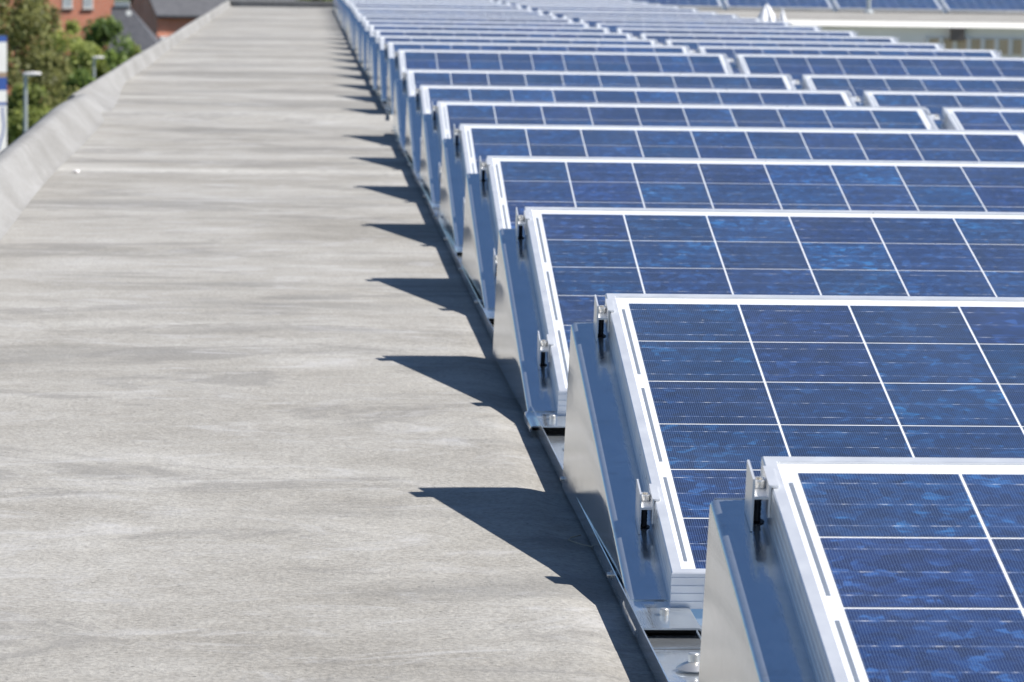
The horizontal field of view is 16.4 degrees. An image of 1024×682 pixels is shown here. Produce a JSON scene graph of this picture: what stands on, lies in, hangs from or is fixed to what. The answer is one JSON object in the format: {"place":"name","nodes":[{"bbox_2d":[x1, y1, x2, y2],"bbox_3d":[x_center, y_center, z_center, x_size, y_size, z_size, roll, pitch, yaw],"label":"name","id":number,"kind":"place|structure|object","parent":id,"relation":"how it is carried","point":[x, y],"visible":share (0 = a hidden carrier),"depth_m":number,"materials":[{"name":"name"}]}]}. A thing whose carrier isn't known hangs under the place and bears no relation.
{"place":"outdoors","nodes":[
{"label":"outdoors","id":0,"kind":"place"},
{"bbox_2d":[0,0,113,101],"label":"brick house","id":1,"kind":"structure","parent":0,"point":[82,11],"depth_m":283.50,"materials":[{"name":"red brick"}]},
{"bbox_2d":[61,0,73,8],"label":"window","id":2,"kind":"structure","parent":1,"relation":"in","point":[67,4],"depth_m":282.87,"materials":[{"name":"white paint"}]},
{"bbox_2d":[82,0,94,9],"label":"window","id":3,"kind":"structure","parent":1,"relation":"in","point":[87,4],"depth_m":283.70,"materials":[{"name":"white paint"}]},
{"bbox_2d":[7,0,129,128],"bbox_3d":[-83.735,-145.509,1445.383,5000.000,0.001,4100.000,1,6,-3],"label":"ground","id":4,"kind":"structure","parent":0,"point":[118,1],"depth_m":867.93,"materials":[{"name":"green plant"}]},
{"bbox_2d":[0,36,6,151],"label":"totem sign","id":5,"kind":"object","parent":4,"relation":"on","point":[3,92],"visible":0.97,"depth_m":95.30,"materials":[{"name":"white paint"}]},
{"bbox_2d":[7,51,23,145],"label":"broadleaf tree","id":6,"kind":"object","parent":4,"relation":"on","point":[9,67],"visible":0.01,"depth_m":139.99,"materials":[{"name":"green plant"}]},
{"bbox_2d":[7,83,51,144],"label":"broadleaf tree","id":7,"kind":"object","parent":4,"relation":"on","point":[15,115],"visible":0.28,"depth_m":127.81,"materials":[{"name":"green plant"}]},
{"bbox_2d":[23,72,40,132],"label":"street lamp","id":8,"kind":"object","parent":4,"relation":"on","point":[25,74],"visible":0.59,"depth_m":112.03,"materials":[{"name":"metal"}]},
{"bbox_2d":[0,0,79,119],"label":"broadleaf tree","id":9,"kind":"object","parent":4,"relation":"on","point":[23,23],"visible":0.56,"depth_m":149.48,"materials":[{"name":"green plant"}]},
{"bbox_2d":[23,49,76,111],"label":"broadleaf tree","id":10,"kind":"object","parent":4,"relation":"on","point":[52,59],"visible":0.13,"depth_m":167.80,"materials":[{"name":"green plant"}]},
{"bbox_2d":[18,19,96,115],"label":"broadleaf tree","id":11,"kind":"object","parent":4,"relation":"on","point":[72,45],"visible":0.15,"depth_m":181.59,"materials":[{"name":"green plant"}]},
{"bbox_2d":[60,67,95,97],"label":"broadleaf tree","id":12,"kind":"object","parent":4,"relation":"on","point":[78,79],"visible":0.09,"depth_m":159.82,"materials":[{"name":"green plant"}]},
{"bbox_2d":[64,43,109,98],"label":"broadleaf tree","id":13,"kind":"object","parent":4,"relation":"on","point":[102,68],"visible":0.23,"depth_m":177.63,"materials":[{"name":"green plant"}]},
{"bbox_2d":[92,56,103,77],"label":"street lamp","id":14,"kind":"object","parent":4,"relation":"on","point":[97,57],"visible":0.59,"depth_m":169.96,"materials":[{"name":"metal"}]},
{"bbox_2d":[80,14,134,70],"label":"broadleaf tree","id":15,"kind":"object","parent":4,"relation":"on","point":[102,29],"visible":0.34,"depth_m":187.88,"materials":[{"name":"green plant"}]},
{"bbox_2d":[125,40,141,59],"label":"broadleaf tree","id":16,"kind":"object","parent":4,"relation":"on","point":[136,49],"visible":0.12,"depth_m":199.87,"materials":[{"name":"green plant"}]},
{"bbox_2d":[697,9,1023,57],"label":"wing building","id":17,"kind":"structure","parent":4,"relation":"on","point":[1003,33],"depth_m":46.32,"materials":[{"name":"paint"}]},
{"bbox_2d":[632,0,721,8],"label":"solar panel","id":18,"kind":"object","parent":17,"relation":"on","point":[706,4],"visible":0.66,"depth_m":55.54,"materials":[{"name":"glass"}]},
{"bbox_2d":[720,0,728,9],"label":"end bracket","id":19,"kind":"object","parent":17,"relation":"on","point":[723,4],"visible":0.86,"depth_m":55.67,"materials":[{"name":"silver metal"}]},
{"bbox_2d":[724,0,832,10],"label":"solar panel","id":20,"kind":"object","parent":17,"relation":"on","point":[818,5],"visible":0.99,"depth_m":55.63,"materials":[{"name":"glass"}]},
{"bbox_2d":[829,0,839,11],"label":"end bracket","id":21,"kind":"object","parent":17,"relation":"on","point":[833,5],"visible":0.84,"depth_m":55.80,"materials":[{"name":"silver metal"}]},
{"bbox_2d":[832,0,942,11],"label":"solar panel","id":22,"kind":"object","parent":21,"relation":"on","point":[898,5],"visible":0.98,"depth_m":55.77,"materials":[{"name":"glass"}]},
{"bbox_2d":[863,0,873,12],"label":"vent pipe","id":23,"kind":"object","parent":17,"relation":"on","point":[868,10],"visible":1,"depth_m":54.75,"materials":[{"name":"metal"}]},
{"bbox_2d":[937,0,949,12],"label":"end bracket","id":24,"kind":"object","parent":17,"relation":"on","point":[942,6],"visible":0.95,"depth_m":55.88,"materials":[{"name":"silver metal"}]},
{"bbox_2d":[943,38,951,48],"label":"window pane","id":25,"kind":"structure","parent":17,"relation":"in","point":[948,44],"depth_m":46.28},
{"bbox_2d":[957,39,965,49],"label":"window pane","id":26,"kind":"structure","parent":17,"relation":"in","point":[961,45],"depth_m":46.29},
{"bbox_2d":[971,39,979,49],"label":"window pane","id":27,"kind":"structure","parent":17,"relation":"in","point":[975,43],"depth_m":46.30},
{"bbox_2d":[940,0,1023,12],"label":"solar panel","id":28,"kind":"object","parent":17,"relation":"on","point":[986,6],"visible":1,"depth_m":55.91,"materials":[{"name":"glass"}]},
{"bbox_2d":[985,39,993,49],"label":"window pane","id":29,"kind":"structure","parent":17,"relation":"in","point":[989,43],"depth_m":46.31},
{"bbox_2d":[999,39,1007,53],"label":"window pane","id":30,"kind":"structure","parent":17,"relation":"in","point":[1003,43],"depth_m":46.32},
{"bbox_2d":[1013,39,1021,53],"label":"window pane","id":31,"kind":"structure","parent":17,"relation":"in","point":[1017,44],"depth_m":46.33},
{"bbox_3d":[0.863,4.086,23.041,6.350,11.488,58.650,1,6,-3],"label":"building","id":32,"kind":"object","parent":4,"relation":"on","visible":0},
{"bbox_2d":[0,6,655,681],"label":"flat roof","id":33,"kind":"structure","parent":32,"relation":"on","point":[262,414],"depth_m":5.83,"materials":[{"name":"concrete"}]},
{"bbox_2d":[0,94,105,240],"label":"roof upstand","id":34,"kind":"object","parent":33,"relation":"on","point":[37,155],"visible":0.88,"depth_m":12.52,"materials":[{"name":"concrete"}]},
{"bbox_2d":[67,0,230,110],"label":"roof upstand","id":35,"kind":"object","parent":33,"relation":"attached to","point":[104,91],"visible":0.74,"depth_m":22.41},
{"bbox_2d":[333,8,390,120],"bbox_3d":[-1.476,-2.858,33.115,0.133,0.049,33.579,1,6,-3],"label":"base rail","id":36,"kind":"object","parent":33,"relation":"on","point":[386,109],"visible":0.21,"depth_m":18.43,"materials":[{"name":"silver metal"}]},
{"bbox_2d":[341,0,346,28],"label":"end bracket","id":37,"kind":"object","parent":36,"relation":"attached to","point":[342,12],"visible":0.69,"depth_m":37.54,"materials":[{"name":"silver metal"}]},
{"bbox_2d":[343,2,349,31],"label":"end bracket","id":38,"kind":"object","parent":36,"relation":"on","point":[344,21],"visible":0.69,"depth_m":35.84,"materials":[{"name":"silver metal"}]},
{"bbox_2d":[346,4,351,31],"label":"end bracket","id":39,"kind":"object","parent":36,"relation":"attached to","point":[348,9],"visible":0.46,"depth_m":34.29,"materials":[{"name":"silver metal"}]},
{"bbox_2d":[347,6,353,37],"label":"end bracket","id":40,"kind":"object","parent":36,"relation":"on","point":[350,12],"visible":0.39,"depth_m":32.71,"materials":[{"name":"silver metal"}]},
{"bbox_2d":[348,9,355,44],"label":"end bracket","id":41,"kind":"object","parent":36,"relation":"attached to","point":[351,16],"visible":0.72,"depth_m":30.88,"materials":[{"name":"silver metal"}]},
{"bbox_2d":[351,12,358,50],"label":"end bracket","id":42,"kind":"object","parent":36,"relation":"attached to","point":[354,20],"visible":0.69,"depth_m":29.18,"materials":[{"name":"silver metal"}]},
{"bbox_2d":[354,16,362,55],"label":"end bracket","id":43,"kind":"object","parent":36,"relation":"attached to","point":[358,23],"visible":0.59,"depth_m":27.62,"materials":[{"name":"silver metal"}]},
{"bbox_2d":[357,20,365,62],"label":"end bracket","id":44,"kind":"object","parent":36,"relation":"attached to","point":[359,38],"visible":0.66,"depth_m":25.84,"materials":[{"name":"silver metal"}]},
{"bbox_2d":[361,25,369,70],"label":"end bracket","id":45,"kind":"object","parent":36,"relation":"attached to","point":[365,34],"visible":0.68,"depth_m":24.12,"materials":[{"name":"silver metal"}]},
{"bbox_2d":[366,29,375,76],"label":"end bracket","id":46,"kind":"object","parent":36,"relation":"on","point":[370,39],"visible":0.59,"depth_m":22.59,"materials":[{"name":"silver metal"}]},
{"bbox_2d":[369,35,380,90],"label":"end bracket","id":47,"kind":"object","parent":36,"relation":"attached to","point":[375,47],"visible":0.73,"depth_m":20.76,"materials":[{"name":"silver metal"}]},
{"bbox_2d":[377,41,388,101],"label":"end bracket","id":48,"kind":"object","parent":36,"relation":"attached to","point":[382,76],"visible":0.53,"depth_m":19.07,"materials":[{"name":"silver metal"}]},
{"bbox_2d":[386,50,399,114],"bbox_3d":[-0.558,-1.264,17.305,0.079,0.289,1.132,1,6,-3],"label":"end bracket","id":49,"kind":"object","parent":36,"relation":"on","point":[393,70],"visible":0.57,"depth_m":17.57,"materials":[{"name":"silver metal"}]},
{"bbox_2d":[345,0,493,3],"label":"solar panel","id":50,"kind":"object","parent":33,"relation":"on","point":[454,0],"visible":0.06,"depth_m":39.49,"materials":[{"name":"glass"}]},
{"bbox_2d":[346,0,500,5],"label":"solar panel","id":51,"kind":"object","parent":33,"relation":"on","point":[347,1],"visible":0.09,"depth_m":37.82,"materials":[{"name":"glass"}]},
{"bbox_2d":[349,1,510,7],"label":"solar panel","id":52,"kind":"object","parent":33,"relation":"on","point":[430,3],"visible":0.12,"depth_m":36.15,"materials":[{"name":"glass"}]},
{"bbox_2d":[352,3,521,10],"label":"solar panel","id":53,"kind":"object","parent":33,"relation":"on","point":[436,6],"visible":0.14,"depth_m":34.46,"materials":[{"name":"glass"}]},
{"bbox_2d":[353,7,531,13],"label":"solar panel","id":54,"kind":"object","parent":33,"relation":"on","point":[421,8],"visible":0.16,"depth_m":32.80,"materials":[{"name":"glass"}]},
{"bbox_2d":[355,9,542,17],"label":"solar panel","id":55,"kind":"object","parent":33,"relation":"on","point":[450,11],"visible":0.13,"depth_m":31.11,"materials":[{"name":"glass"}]},
{"bbox_2d":[358,12,556,20],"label":"solar panel","id":56,"kind":"object","parent":33,"relation":"on","point":[361,14],"visible":0.21,"depth_m":29.45,"materials":[{"name":"glass"}]},
{"bbox_2d":[362,16,572,25],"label":"solar panel","id":57,"kind":"object","parent":33,"relation":"on","point":[493,19],"visible":0.24,"depth_m":27.76,"materials":[{"name":"glass"}]},
{"bbox_2d":[365,20,588,30],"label":"solar panel","id":58,"kind":"object","parent":33,"relation":"on","point":[468,23],"visible":0.2,"depth_m":26.09,"materials":[{"name":"glass"}]},
{"bbox_2d":[369,24,609,35],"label":"solar panel","id":59,"kind":"object","parent":33,"relation":"on","point":[374,27],"visible":0.23,"depth_m":24.41,"materials":[{"name":"glass"}]},
{"bbox_2d":[375,30,632,42],"bbox_3d":[-0.028,-1.797,22.341,1.651,0.047,1.003,0,20,-3],"label":"solar panel","id":60,"kind":"object","parent":33,"relation":"on","point":[378,33],"visible":0.2,"depth_m":22.74,"materials":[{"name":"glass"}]},
{"bbox_2d":[379,36,657,49],"bbox_3d":[0.062,-1.615,20.669,1.651,0.048,1.003,1,20,-3],"label":"solar panel","id":61,"kind":"object","parent":33,"relation":"on","point":[386,39],"visible":0.21,"depth_m":21.07,"materials":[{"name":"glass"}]},
{"bbox_2d":[387,42,689,57],"bbox_3d":[0.168,-1.439,18.995,1.650,0.046,1.003,1,20,-3],"label":"solar panel","id":62,"kind":"object","parent":33,"relation":"on","point":[393,47],"visible":0.23,"depth_m":19.39,"materials":[{"name":"glass"}]},
{"bbox_2d":[391,125,702,681],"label":"base rail","id":63,"kind":"object","parent":33,"relation":"on","point":[672,657],"visible":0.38,"depth_m":4.17,"materials":[{"name":"silver metal"}]},
{"bbox_2d":[392,69,407,149],"bbox_3d":[-0.440,-0.963,14.680,0.079,0.289,1.132,1,6,-3],"label":"end bracket","id":64,"kind":"object","parent":63,"relation":"attached to","point":[400,105],"visible":0.62,"depth_m":14.86,"materials":[{"name":"silver metal"}]},
{"bbox_2d":[406,69,795,96],"bbox_3d":[0.396,-0.964,14.773,1.651,0.046,1.003,1,20,-3],"label":"solar panel","id":65,"kind":"object","parent":64,"relation":"on","point":[417,78],"visible":0.25,"depth_m":15.12,"materials":[{"name":"glass"}]},
{"bbox_2d":[405,85,421,171],"bbox_3d":[-0.339,-0.779,13.053,0.079,0.289,1.132,1,6,-3],"label":"end bracket","id":66,"kind":"object","parent":63,"relation":"attached to","point":[413,135],"visible":0.54,"depth_m":13.23,"materials":[{"name":"silver metal"}]},
{"bbox_2d":[420,85,855,115],"bbox_3d":[0.498,-0.780,13.147,1.651,0.047,1.003,0,20,-3],"label":"solar panel","id":67,"kind":"object","parent":66,"relation":"on","point":[429,94],"visible":0.32,"depth_m":13.51,"materials":[{"name":"glass"}]},
{"bbox_2d":[420,101,441,207],"bbox_3d":[-0.237,-0.604,11.376,0.079,0.289,1.132,1,6,-3],"label":"end bracket","id":68,"kind":"object","parent":63,"relation":"attached to","point":[430,166],"visible":0.62,"depth_m":11.52,"materials":[{"name":"silver metal"}]},
{"bbox_2d":[437,101,938,151],"bbox_3d":[0.599,-0.605,11.471,1.650,0.046,1.003,0,20,-3],"label":"solar panel","id":69,"kind":"object","parent":68,"relation":"on","point":[452,113],"visible":0.3,"depth_m":11.81,"materials":[{"name":"glass"}]},
{"bbox_2d":[439,124,465,254],"bbox_3d":[-0.137,-0.426,9.707,0.079,0.289,1.132,1,6,-3],"label":"end bracket","id":70,"kind":"object","parent":63,"relation":"attached to","point":[452,201],"visible":0.5,"depth_m":9.86,"materials":[{"name":"silver metal"}]},
{"bbox_2d":[460,124,1023,182],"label":"solar panel","id":71,"kind":"object","parent":70,"relation":"on","point":[483,141],"visible":0.41,"depth_m":10.12,"materials":[{"name":"glass"}]},
{"bbox_2d":[462,156,497,320],"bbox_3d":[-0.047,-0.244,7.990,0.079,0.289,1.132,1,6,-3],"label":"end bracket","id":72,"kind":"object","parent":63,"relation":"attached to","point":[479,256],"visible":0.62,"depth_m":8.13,"materials":[{"name":"silver metal"}]},
{"bbox_2d":[487,156,1023,246],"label":"solar panel","id":73,"kind":"object","parent":72,"relation":"on","point":[520,183],"visible":0.48,"depth_m":8.34,"materials":[{"name":"glass"}]},
{"bbox_2d":[493,207,565,431],"bbox_3d":[0.037,-0.058,6.284,0.079,0.289,1.132,1,6,-3],"label":"end bracket","id":74,"kind":"object","parent":63,"relation":"attached to","point":[521,347],"visible":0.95,"depth_m":6.34,"materials":[{"name":"silver metal"}]},
{"bbox_2d":[524,207,1023,415],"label":"solar panel","id":75,"kind":"object","parent":74,"relation":"on","point":[580,258],"visible":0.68,"depth_m":6.56,"materials":[{"name":"glass"}]},
{"bbox_2d":[562,295,701,636],"bbox_3d":[0.147,0.131,4.580,0.079,0.289,1.132,1,6,-3],"label":"end bracket","id":76,"kind":"object","parent":63,"relation":"attached to","point":[601,481],"visible":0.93,"depth_m":4.62,"materials":[{"name":"silver metal"}]},
{"bbox_2d":[604,293,1023,608],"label":"solar panel","id":77,"kind":"object","parent":76,"relation":"on","point":[717,391],"visible":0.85,"depth_m":4.76,"materials":[{"name":"glass"}]},
{"bbox_2d":[698,460,815,681],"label":"end bracket","id":78,"kind":"object","parent":63,"relation":"attached to","point":[751,632],"visible":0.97,"depth_m":3.29,"materials":[{"name":"silver metal"}]},
{"bbox_2d":[760,456,1023,681],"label":"solar panel","id":79,"kind":"object","parent":78,"relation":"on","point":[902,569],"visible":0.85,"depth_m":3.20,"materials":[{"name":"glass"}]},
{"bbox_2d":[493,0,631,1],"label":"solar panel","id":80,"kind":"object","parent":33,"relation":"on","point":[586,0],"visible":0.06,"depth_m":41.27,"materials":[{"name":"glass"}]},
{"bbox_2d":[398,49,732,78],"bbox_3d":[0.278,-1.266,17.400,1.650,0.046,1.003,0,20,-3],"label":"solar panel","id":81,"kind":"object","parent":33,"relation":"on","point":[561,61],"visible":0.42,"depth_m":17.69,"materials":[{"name":"glass"}]},
{"bbox_2d":[498,0,645,3],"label":"solar panel","id":82,"kind":"object","parent":33,"relation":"on","point":[503,1],"visible":0.14,"depth_m":39.59,"materials":[{"name":"glass"}]},
{"bbox_2d":[568,534,591,546],"bbox_3d":[0.089,0.265,4.713,0.026,0.004,0.097,0,6,-11],"label":"straw","id":83,"kind":"object","parent":33,"relation":"on","point":[577,542],"visible":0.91,"depth_m":4.71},
{"bbox_2d":[506,2,659,5],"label":"solar panel","id":84,"kind":"object","parent":33,"relation":"on","point":[513,3],"visible":0.06,"depth_m":37.92,"materials":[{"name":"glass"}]},
{"bbox_2d":[516,4,676,8],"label":"solar panel","id":85,"kind":"object","parent":33,"relation":"on","point":[523,6],"visible":0.14,"depth_m":36.24,"materials":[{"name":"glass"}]},
{"bbox_2d":[527,6,695,10],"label":"solar panel","id":86,"kind":"object","parent":33,"relation":"on","point":[534,8],"visible":0.17,"depth_m":34.56,"materials":[{"name":"glass"}]},
{"bbox_2d":[538,9,714,14],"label":"solar panel","id":87,"kind":"object","parent":33,"relation":"on","point":[545,11],"visible":0.12,"depth_m":32.90,"materials":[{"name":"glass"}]},
{"bbox_2d":[549,12,736,17],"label":"solar panel","id":88,"kind":"object","parent":33,"relation":"on","point":[559,14],"visible":0.12,"depth_m":31.21,"materials":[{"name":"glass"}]},
{"bbox_2d":[563,15,759,22],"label":"solar panel","id":89,"kind":"object","parent":33,"relation":"on","point":[575,18],"visible":0.17,"depth_m":29.55,"materials":[{"name":"glass"}]},
{"bbox_2d":[579,19,789,26],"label":"solar panel","id":90,"kind":"object","parent":33,"relation":"on","point":[591,22],"visible":0.12,"depth_m":27.86,"materials":[{"name":"glass"}]},
{"bbox_2d":[596,23,819,32],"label":"solar panel","id":91,"kind":"object","parent":33,"relation":"on","point":[612,27],"visible":0.23,"depth_m":26.19,"materials":[{"name":"glass"}]},
{"bbox_2d":[725,55,738,67],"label":"bracket","id":92,"kind":"object","parent":33,"relation":"on","point":[733,60],"visible":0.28,"depth_m":17.86,"materials":[{"name":"metal"}]},
{"bbox_2d":[616,28,855,36],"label":"solar panel","id":93,"kind":"object","parent":33,"relation":"on","point":[635,32],"visible":0.22,"depth_m":24.51,"materials":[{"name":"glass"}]},
{"bbox_2d":[640,33,897,42],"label":"solar panel","id":94,"kind":"object","parent":33,"relation":"on","point":[660,38],"visible":0.19,"depth_m":22.84,"materials":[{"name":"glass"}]},
{"bbox_2d":[757,4,786,21],"bbox_3d":[2.404,-2.948,32.996,0.412,0.374,0.337,1,6,-3],"label":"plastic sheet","id":95,"kind":"object","parent":33,"relation":"on","point":[766,13],"visible":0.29,"depth_m":32.95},
{"bbox_2d":[789,75,805,89],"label":"bracket","id":96,"kind":"object","parent":33,"relation":"on","point":[800,82],"visible":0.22,"depth_m":15.23,"materials":[{"name":"metal"}]},
{"bbox_2d":[665,40,942,49],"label":"solar panel","id":97,"kind":"object","parent":33,"relation":"on","point":[692,44],"visible":0.17,"depth_m":21.17,"materials":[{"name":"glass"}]},
{"bbox_2d":[698,46,999,73],"bbox_3d":[1.872,-1.424,19.095,1.651,0.046,1.003,1,20,-3],"label":"solar panel","id":98,"kind":"object","parent":33,"relation":"on","point":[730,51],"visible":0.2,"depth_m":19.49,"materials":[{"name":"glass"}]},
{"bbox_2d":[848,92,867,105],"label":"bracket","id":99,"kind":"object","parent":33,"relation":"on","point":[860,99],"visible":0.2,"depth_m":13.60,"materials":[{"name":"metal"}]},
{"bbox_2d":[736,54,1023,86],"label":"solar panel","id":100,"kind":"object","parent":33,"relation":"on","point":[796,67],"visible":0.34,"depth_m":17.78,"materials":[{"name":"glass"}]},
{"bbox_2d":[802,75,1023,104],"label":"solar panel","id":101,"kind":"object","parent":33,"relation":"on","point":[856,85],"visible":0.35,"depth_m":15.20,"materials":[{"name":"glass"}]},
{"bbox_2d":[926,109,948,128],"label":"bracket","id":102,"kind":"object","parent":33,"relation":"on","point":[939,117],"visible":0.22,"depth_m":11.93,"materials":[{"name":"metal"}]},
{"bbox_2d":[863,91,1023,129],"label":"solar panel","id":103,"kind":"object","parent":33,"relation":"on","point":[934,102],"visible":0.27,"depth_m":13.58,"materials":[{"name":"glass"}]},
{"bbox_2d":[941,107,1023,130],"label":"solar panel","id":104,"kind":"object","parent":33,"relation":"on","point":[984,118],"visible":0.34,"depth_m":11.88,"materials":[{"name":"glass"}]},
{"bbox_2d":[226,0,681,7],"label":"roof upstand","id":105,"kind":"object","parent":32,"relation":"on","point":[255,3],"visible":0.14,"depth_m":51.02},
{"bbox_2d":[109,2,158,64],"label":"brick house","id":106,"kind":"structure","parent":0,"point":[139,31],"depth_m":260.52,"materials":[{"name":"grey"}]},
{"bbox_2d":[129,0,330,40],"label":"brick house","id":107,"kind":"structure","parent":0,"point":[161,19],"depth_m":272.95,"materials":[{"name":"red brick"}]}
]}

